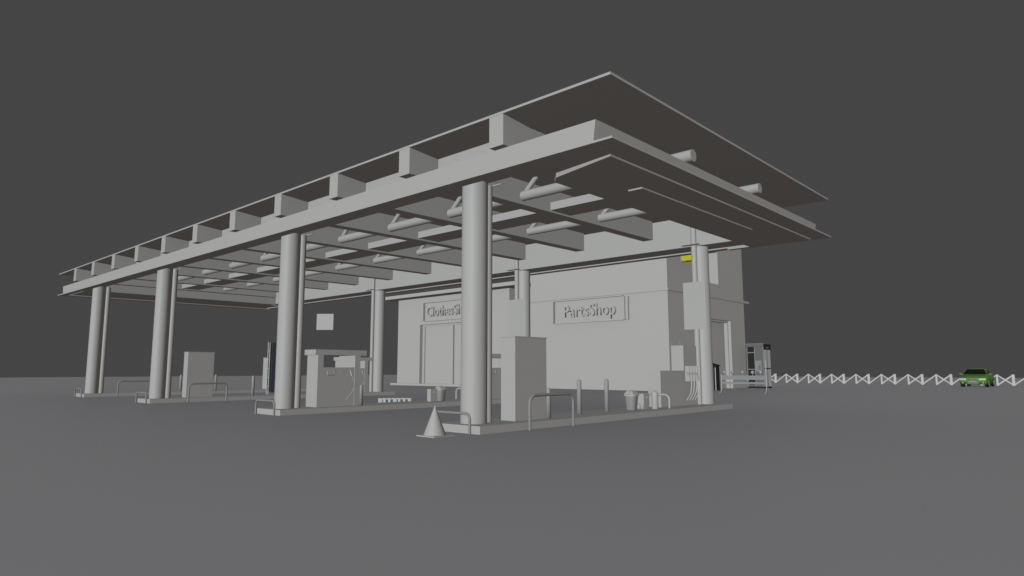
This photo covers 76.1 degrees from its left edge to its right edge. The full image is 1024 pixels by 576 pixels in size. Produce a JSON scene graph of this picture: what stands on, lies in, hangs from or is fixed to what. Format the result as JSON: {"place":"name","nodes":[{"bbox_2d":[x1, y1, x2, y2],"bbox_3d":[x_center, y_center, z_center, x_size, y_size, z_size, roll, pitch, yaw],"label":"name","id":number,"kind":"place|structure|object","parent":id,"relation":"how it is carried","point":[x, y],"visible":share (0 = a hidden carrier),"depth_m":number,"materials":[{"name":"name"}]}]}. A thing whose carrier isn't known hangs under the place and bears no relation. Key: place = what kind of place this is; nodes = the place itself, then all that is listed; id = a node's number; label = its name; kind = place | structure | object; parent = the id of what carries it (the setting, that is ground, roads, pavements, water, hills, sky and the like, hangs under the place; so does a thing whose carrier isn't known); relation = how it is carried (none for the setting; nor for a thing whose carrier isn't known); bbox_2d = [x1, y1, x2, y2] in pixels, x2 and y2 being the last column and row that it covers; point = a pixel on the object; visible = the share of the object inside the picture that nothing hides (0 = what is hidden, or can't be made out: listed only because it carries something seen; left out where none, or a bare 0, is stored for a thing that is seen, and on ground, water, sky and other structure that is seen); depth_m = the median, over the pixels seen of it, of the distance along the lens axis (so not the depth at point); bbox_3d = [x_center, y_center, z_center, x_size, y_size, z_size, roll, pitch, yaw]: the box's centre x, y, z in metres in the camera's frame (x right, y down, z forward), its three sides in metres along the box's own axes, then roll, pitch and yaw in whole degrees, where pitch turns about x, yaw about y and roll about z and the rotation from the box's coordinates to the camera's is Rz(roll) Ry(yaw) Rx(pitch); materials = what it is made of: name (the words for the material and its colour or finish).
{"place":"outdoors","nodes":[
{"label":"outdoors","id":0,"kind":"place"},
{"bbox_2d":[385,281,530,386],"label":"shop building","id":1,"kind":"structure","parent":0,"point":[429,353],"depth_m":57.17,"materials":[{"name":"ceramic"}]},
{"bbox_2d":[425,325,454,383],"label":"door","id":2,"kind":"structure","parent":1,"relation":"in","point":[439,358],"depth_m":56.83,"materials":[{"name":"ceramic"}]},
{"bbox_2d":[421,299,460,321],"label":"shop sign","id":3,"kind":"object","parent":1,"relation":"attached to","point":[442,310],"visible":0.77,"depth_m":56.12,"materials":[{"name":"ceramic"}]},
{"bbox_2d":[454,324,460,383],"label":"door","id":4,"kind":"structure","parent":1,"relation":"in","point":[457,333],"depth_m":55.24,"materials":[{"name":"ceramic"}]},
{"bbox_2d":[0,375,1023,575],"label":"ground","id":5,"kind":"structure","parent":0,"point":[826,477],"depth_m":7.87,"materials":[{"name":"asphalt"}]},
{"bbox_2d":[116,380,149,396],"bbox_3d":[-20.371,5.413,35.334,0.070,0.836,1.732,-7,-10,42],"label":"hoop barrier","id":6,"kind":"object","parent":5,"relation":"on","point":[130,381],"visible":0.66,"depth_m":35.18,"materials":[{"name":"grey metal"}]},
{"bbox_2d":[135,392,146,402],"bbox_3d":[-15.841,4.672,27.942,1.257,0.471,0.064,-7,-10,42],"label":"hoop barrier","id":7,"kind":"object","parent":5,"relation":"on","point":[145,397],"visible":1,"depth_m":27.73,"materials":[{"name":"grey metal"}]},
{"bbox_2d":[76,388,305,396],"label":"pump island","id":8,"kind":"structure","parent":5,"relation":"on","point":[109,394],"depth_m":35.70,"materials":[{"name":"concrete"}]},
{"bbox_2d":[179,375,181,390],"bbox_3d":[-19.397,5.546,38.290,0.132,0.950,0.132,-7,-10,42],"label":"bollard","id":9,"kind":"object","parent":8,"relation":"on","point":[180,385],"visible":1,"depth_m":38.25,"materials":[{"name":"grey metal"}]},
{"bbox_2d":[214,374,216,389],"bbox_3d":[-17.772,5.661,39.220,0.132,0.950,0.132,-7,-10,42],"label":"bollard","id":10,"kind":"object","parent":8,"relation":"on","point":[215,386],"visible":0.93,"depth_m":39.18,"materials":[{"name":"grey metal"}]},
{"bbox_2d":[262,358,266,388],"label":"tall cabinet","id":11,"kind":"object","parent":8,"relation":"on","point":[264,373],"visible":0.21,"depth_m":42.12,"materials":[{"name":"ceramic"}]},
{"bbox_2d":[187,382,227,401],"bbox_3d":[-13.502,4.624,29.051,0.070,0.836,1.732,-7,-10,42],"label":"hoop barrier","id":12,"kind":"object","parent":5,"relation":"on","point":[207,383],"visible":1,"depth_m":29.09,"materials":[{"name":"grey metal"}]},
{"bbox_2d":[255,399,274,415],"bbox_3d":[-7.767,3.744,20.558,1.257,0.471,0.064,-7,-10,42],"label":"hoop barrier","id":13,"kind":"object","parent":5,"relation":"on","point":[265,400],"visible":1,"depth_m":20.51,"materials":[{"name":"grey metal"}]},
{"bbox_2d":[137,391,394,403],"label":"pump island","id":14,"kind":"structure","parent":5,"relation":"on","point":[212,398],"depth_m":29.65,"materials":[{"name":"concrete"}]},
{"bbox_2d":[182,352,214,397],"bbox_3d":[-14.291,3.939,29.800,0.498,2.030,1.200,-7,-10,42],"label":"tall cabinet","id":15,"kind":"object","parent":14,"relation":"on","point":[198,367],"visible":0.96,"depth_m":29.59,"materials":[{"name":"ceramic"}]},
{"bbox_2d":[251,376,254,395],"bbox_3d":[-12.450,4.688,31.451,0.132,0.950,0.132,-7,-10,42],"label":"bollard","id":16,"kind":"object","parent":14,"relation":"on","point":[253,385],"visible":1,"depth_m":31.40,"materials":[{"name":"grey metal"}]},
{"bbox_2d":[334,357,371,391],"bbox_3d":[-8.635,4.725,35.577,0.792,1.890,2.000,-7,-10,42],"label":"fuel pump","id":17,"kind":"object","parent":14,"relation":"on","point":[364,371],"visible":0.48,"depth_m":35.77,"materials":[{"name":"ceramic"}]},
{"bbox_2d":[266,342,276,393],"bbox_3d":[-13.467,4.617,37.701,0.430,2.990,1.170,-7,-10,42],"label":"vending machine","id":18,"kind":"object","parent":5,"relation":"on","point":[271,368],"visible":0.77,"depth_m":37.30,"materials":[{"name":"grey"}]},
{"bbox_2d":[339,356,343,366],"bbox_3d":[-7.934,4.330,31.720,1.640,2.070,0.050,-7,-10,42],"label":"blank board","id":19,"kind":"object","parent":5,"relation":"on","point":[341,361],"visible":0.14,"depth_m":32.20,"materials":[{"name":"ceramic"}]},
{"bbox_2d":[257,399,500,415],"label":"pump island","id":20,"kind":"structure","parent":5,"relation":"on","point":[302,410],"depth_m":22.36,"materials":[{"name":"concrete"}]},
{"bbox_2d":[305,349,366,406],"bbox_3d":[-5.998,3.072,22.340,0.792,1.890,2.000,-7,-10,42],"label":"fuel pump","id":21,"kind":"object","parent":20,"relation":"on","point":[331,386],"visible":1,"depth_m":21.93,"materials":[{"name":"ceramic"}]},
{"bbox_2d":[359,385,362,404],"bbox_3d":[-5.233,3.707,22.676,0.132,0.712,0.132,-7,-10,42],"label":"bollard","id":22,"kind":"object","parent":20,"relation":"on","point":[361,396],"visible":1,"depth_m":22.62,"materials":[{"name":"grey metal"}]},
{"bbox_2d":[427,389,436,401],"bbox_3d":[-3.097,4.167,25.425,0.225,0.475,0.330,-7,-10,42],"label":"service box","id":23,"kind":"object","parent":20,"relation":"on","point":[431,395],"visible":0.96,"depth_m":25.33,"materials":[{"name":"metal"}]},
{"bbox_2d":[435,386,446,400],"bbox_3d":[-2.801,4.142,25.681,0.410,0.589,0.410,-7,-10,42],"label":"litter bin","id":24,"kind":"object","parent":20,"relation":"on","point":[441,391],"visible":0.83,"depth_m":25.54,"materials":[{"name":"beige paint"}]},
{"bbox_2d":[492,354,500,398],"bbox_3d":[-0.724,3.776,28.018,0.792,1.890,2.000,-7,-10,42],"label":"fuel pump","id":25,"kind":"object","parent":20,"relation":"on","point":[496,383],"visible":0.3,"depth_m":27.69,"materials":[{"name":"ceramic"}]},
{"bbox_2d":[378,397,410,402],"bbox_3d":[-4.995,4.797,27.949,1.340,0.205,0.800,1,-7,-5],"label":"pallet","id":26,"kind":"object","parent":5,"relation":"on","point":[380,399],"visible":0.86,"depth_m":27.59,"materials":[{"name":"white wood"}]},
{"bbox_2d":[416,406,453,437],"bbox_3d":[-1.625,2.819,13.899,0.580,0.648,0.560,-7,-10,42],"label":"traffic cone","id":27,"kind":"object","parent":5,"relation":"on","point":[434,428],"visible":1,"depth_m":13.75,"materials":[{"name":"plastic"}]},
{"bbox_2d":[437,410,470,433],"bbox_3d":[-1.365,3.008,14.703,1.257,0.471,0.064,-7,-10,42],"label":"hoop barrier","id":28,"kind":"object","parent":5,"relation":"on","point":[460,413],"visible":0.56,"depth_m":14.43,"materials":[{"name":"grey metal"}]},
{"bbox_2d":[528,392,574,430],"bbox_3d":[0.974,2.960,15.812,0.070,0.836,1.732,-7,-10,42],"label":"hoop barrier","id":29,"kind":"object","parent":5,"relation":"on","point":[550,394],"visible":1,"depth_m":15.73,"materials":[{"name":"grey metal"}]},
{"bbox_2d":[442,403,732,434],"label":"pump island","id":30,"kind":"structure","parent":5,"relation":"on","point":[497,425],"depth_m":17.16,"materials":[{"name":"concrete"}]},
{"bbox_2d":[58,71,830,423],"bbox_3d":[-7.917,1.464,29.764,39.100,6.922,13.700,-7,-10,42],"label":"fuel canopy","id":31,"kind":"object","parent":30,"relation":"on","point":[606,169],"visible":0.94,"depth_m":20.80,"materials":[{"name":"ceramic"}]},
{"bbox_2d":[316,314,333,329],"bbox_3d":[-11.227,2.035,39.277,1.000,0.960,0.040,0,-7,0],"label":"sign board","id":32,"kind":"object","parent":31,"relation":"hanging from","point":[325,321],"visible":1,"depth_m":39.26,"materials":[{"name":"ceramic"}]},
{"bbox_2d":[508,299,522,335],"bbox_3d":[0.154,1.367,29.307,0.860,1.700,0.044,-7,-10,42],"label":"sign board","id":33,"kind":"object","parent":31,"relation":"attached to","point":[515,326],"visible":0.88,"depth_m":29.29,"materials":[{"name":"ceramic"}]},
{"bbox_2d":[683,281,706,329],"bbox_3d":[6.559,0.631,23.450,0.860,1.700,0.044,-7,-10,42],"label":"sign board","id":34,"kind":"object","parent":31,"relation":"attached to","point":[694,296],"visible":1,"depth_m":23.43,"materials":[{"name":"ceramic"}]},
{"bbox_2d":[500,336,546,420],"bbox_3d":[0.298,2.242,16.292,0.518,2.030,1.215,-7,-10,42],"label":"tall cabinet","id":35,"kind":"object","parent":30,"relation":"on","point":[523,370],"visible":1,"depth_m":15.97,"materials":[{"name":"ceramic"}]},
{"bbox_2d":[547,388,550,418],"bbox_3d":[0.920,2.915,16.566,0.132,0.760,0.132,-7,-10,42],"label":"bollard","id":36,"kind":"object","parent":30,"relation":"on","point":[548,405],"visible":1,"depth_m":16.50,"materials":[{"name":"grey metal"}]},
{"bbox_2d":[577,379,581,413],"bbox_3d":[1.872,3.025,18.218,0.132,0.950,0.132,-7,-10,42],"label":"bollard","id":37,"kind":"object","parent":30,"relation":"on","point":[579,401],"visible":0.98,"depth_m":18.16,"materials":[{"name":"grey metal"}]},
{"bbox_2d":[604,379,608,411],"bbox_3d":[2.785,3.152,19.245,0.132,0.950,0.132,-7,-10,42],"label":"bollard","id":38,"kind":"object","parent":30,"relation":"on","point":[606,390],"visible":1,"depth_m":19.20,"materials":[{"name":"grey metal"}]},
{"bbox_2d":[624,390,638,409],"bbox_3d":[3.630,3.409,19.854,0.410,0.589,0.410,-7,-10,42],"label":"litter bin","id":39,"kind":"object","parent":30,"relation":"on","point":[631,398],"visible":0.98,"depth_m":19.71,"materials":[{"name":"beige paint"}]},
{"bbox_2d":[638,393,649,408],"bbox_3d":[4.121,3.538,20.430,0.225,0.475,0.330,-7,-10,42],"label":"service box","id":40,"kind":"object","parent":30,"relation":"on","point":[643,398],"visible":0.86,"depth_m":20.34,"materials":[{"name":"metal"}]},
{"bbox_2d":[637,393,670,407],"bbox_3d":[4.572,3.631,21.116,1.200,0.459,0.072,-7,-10,42],"label":"hoop barrier","id":41,"kind":"object","parent":30,"relation":"on","point":[667,396],"visible":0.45,"depth_m":20.76,"materials":[{"name":"metal"}]},
{"bbox_2d":[649,389,658,408],"bbox_3d":[4.422,3.458,20.379,0.269,0.621,0.210,-1,-7,11],"label":"fire extinguisher","id":42,"kind":"object","parent":30,"relation":"on","point":[654,397],"visible":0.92,"depth_m":20.29,"materials":[{"name":"metal"}]},
{"bbox_2d":[648,342,700,406],"bbox_3d":[5.649,2.928,22.425,0.661,2.177,2.720,-7,-10,42],"label":"fuel dispenser","id":43,"kind":"object","parent":30,"relation":"on","point":[677,384],"visible":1,"depth_m":22.42,"materials":[{"name":"ceramic"}]},
{"bbox_2d":[713,363,719,390],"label":"dark kiosk","id":44,"kind":"object","parent":5,"relation":"on","point":[716,377],"visible":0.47,"depth_m":42.95,"materials":[{"name":"grey"}]},
{"bbox_2d":[720,371,769,393],"bbox_3d":[13.505,5.481,38.101,2.746,1.333,0.795,-7,-10,42],"label":"bench","id":45,"kind":"object","parent":5,"relation":"on","point":[732,377],"visible":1,"depth_m":38.12,"materials":[{"name":"grey metal"}]},
{"bbox_2d":[746,343,771,387],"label":"phone booth","id":46,"kind":"object","parent":5,"relation":"on","point":[758,358],"visible":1,"depth_m":49.06,"materials":[{"name":"beige metal"}]},
{"bbox_2d":[771,374,1023,385],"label":"zigzag fence","id":47,"kind":"object","parent":5,"relation":"on","point":[922,382],"visible":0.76,"depth_m":61.19,"materials":[{"name":"white metal"}]},
{"bbox_2d":[959,368,994,386],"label":"parked car","id":48,"kind":"object","parent":5,"relation":"on","point":[978,376],"visible":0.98,"depth_m":51.99,"materials":[{"name":"green metal"}]},
{"bbox_2d":[0,0,1023,377],"label":"sky","id":49,"kind":"structure","parent":0,"point":[125,124],"materials":[{"name":"grey"}]},
{"bbox_2d":[530,249,748,390],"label":"shop building","id":50,"kind":"structure","parent":0,"point":[632,351],"depth_m":46.18,"materials":[{"name":"ceramic"}]},
{"bbox_2d":[551,295,628,323],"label":"shop sign","id":51,"kind":"object","parent":50,"relation":"attached to","point":[602,309],"visible":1,"depth_m":46.19,"materials":[{"name":"ceramic"}]},
{"bbox_2d":[680,255,690,262],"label":"wall lamp","id":52,"kind":"object","parent":50,"relation":"attached to","point":[686,258],"visible":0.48,"depth_m":44.05,"materials":[{"name":"yellow"}]},
{"bbox_2d":[711,319,730,388],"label":"side door","id":53,"kind":"structure","parent":50,"relation":"in","point":[719,328],"depth_m":48.67,"materials":[{"name":"ceramic"}]}
]}

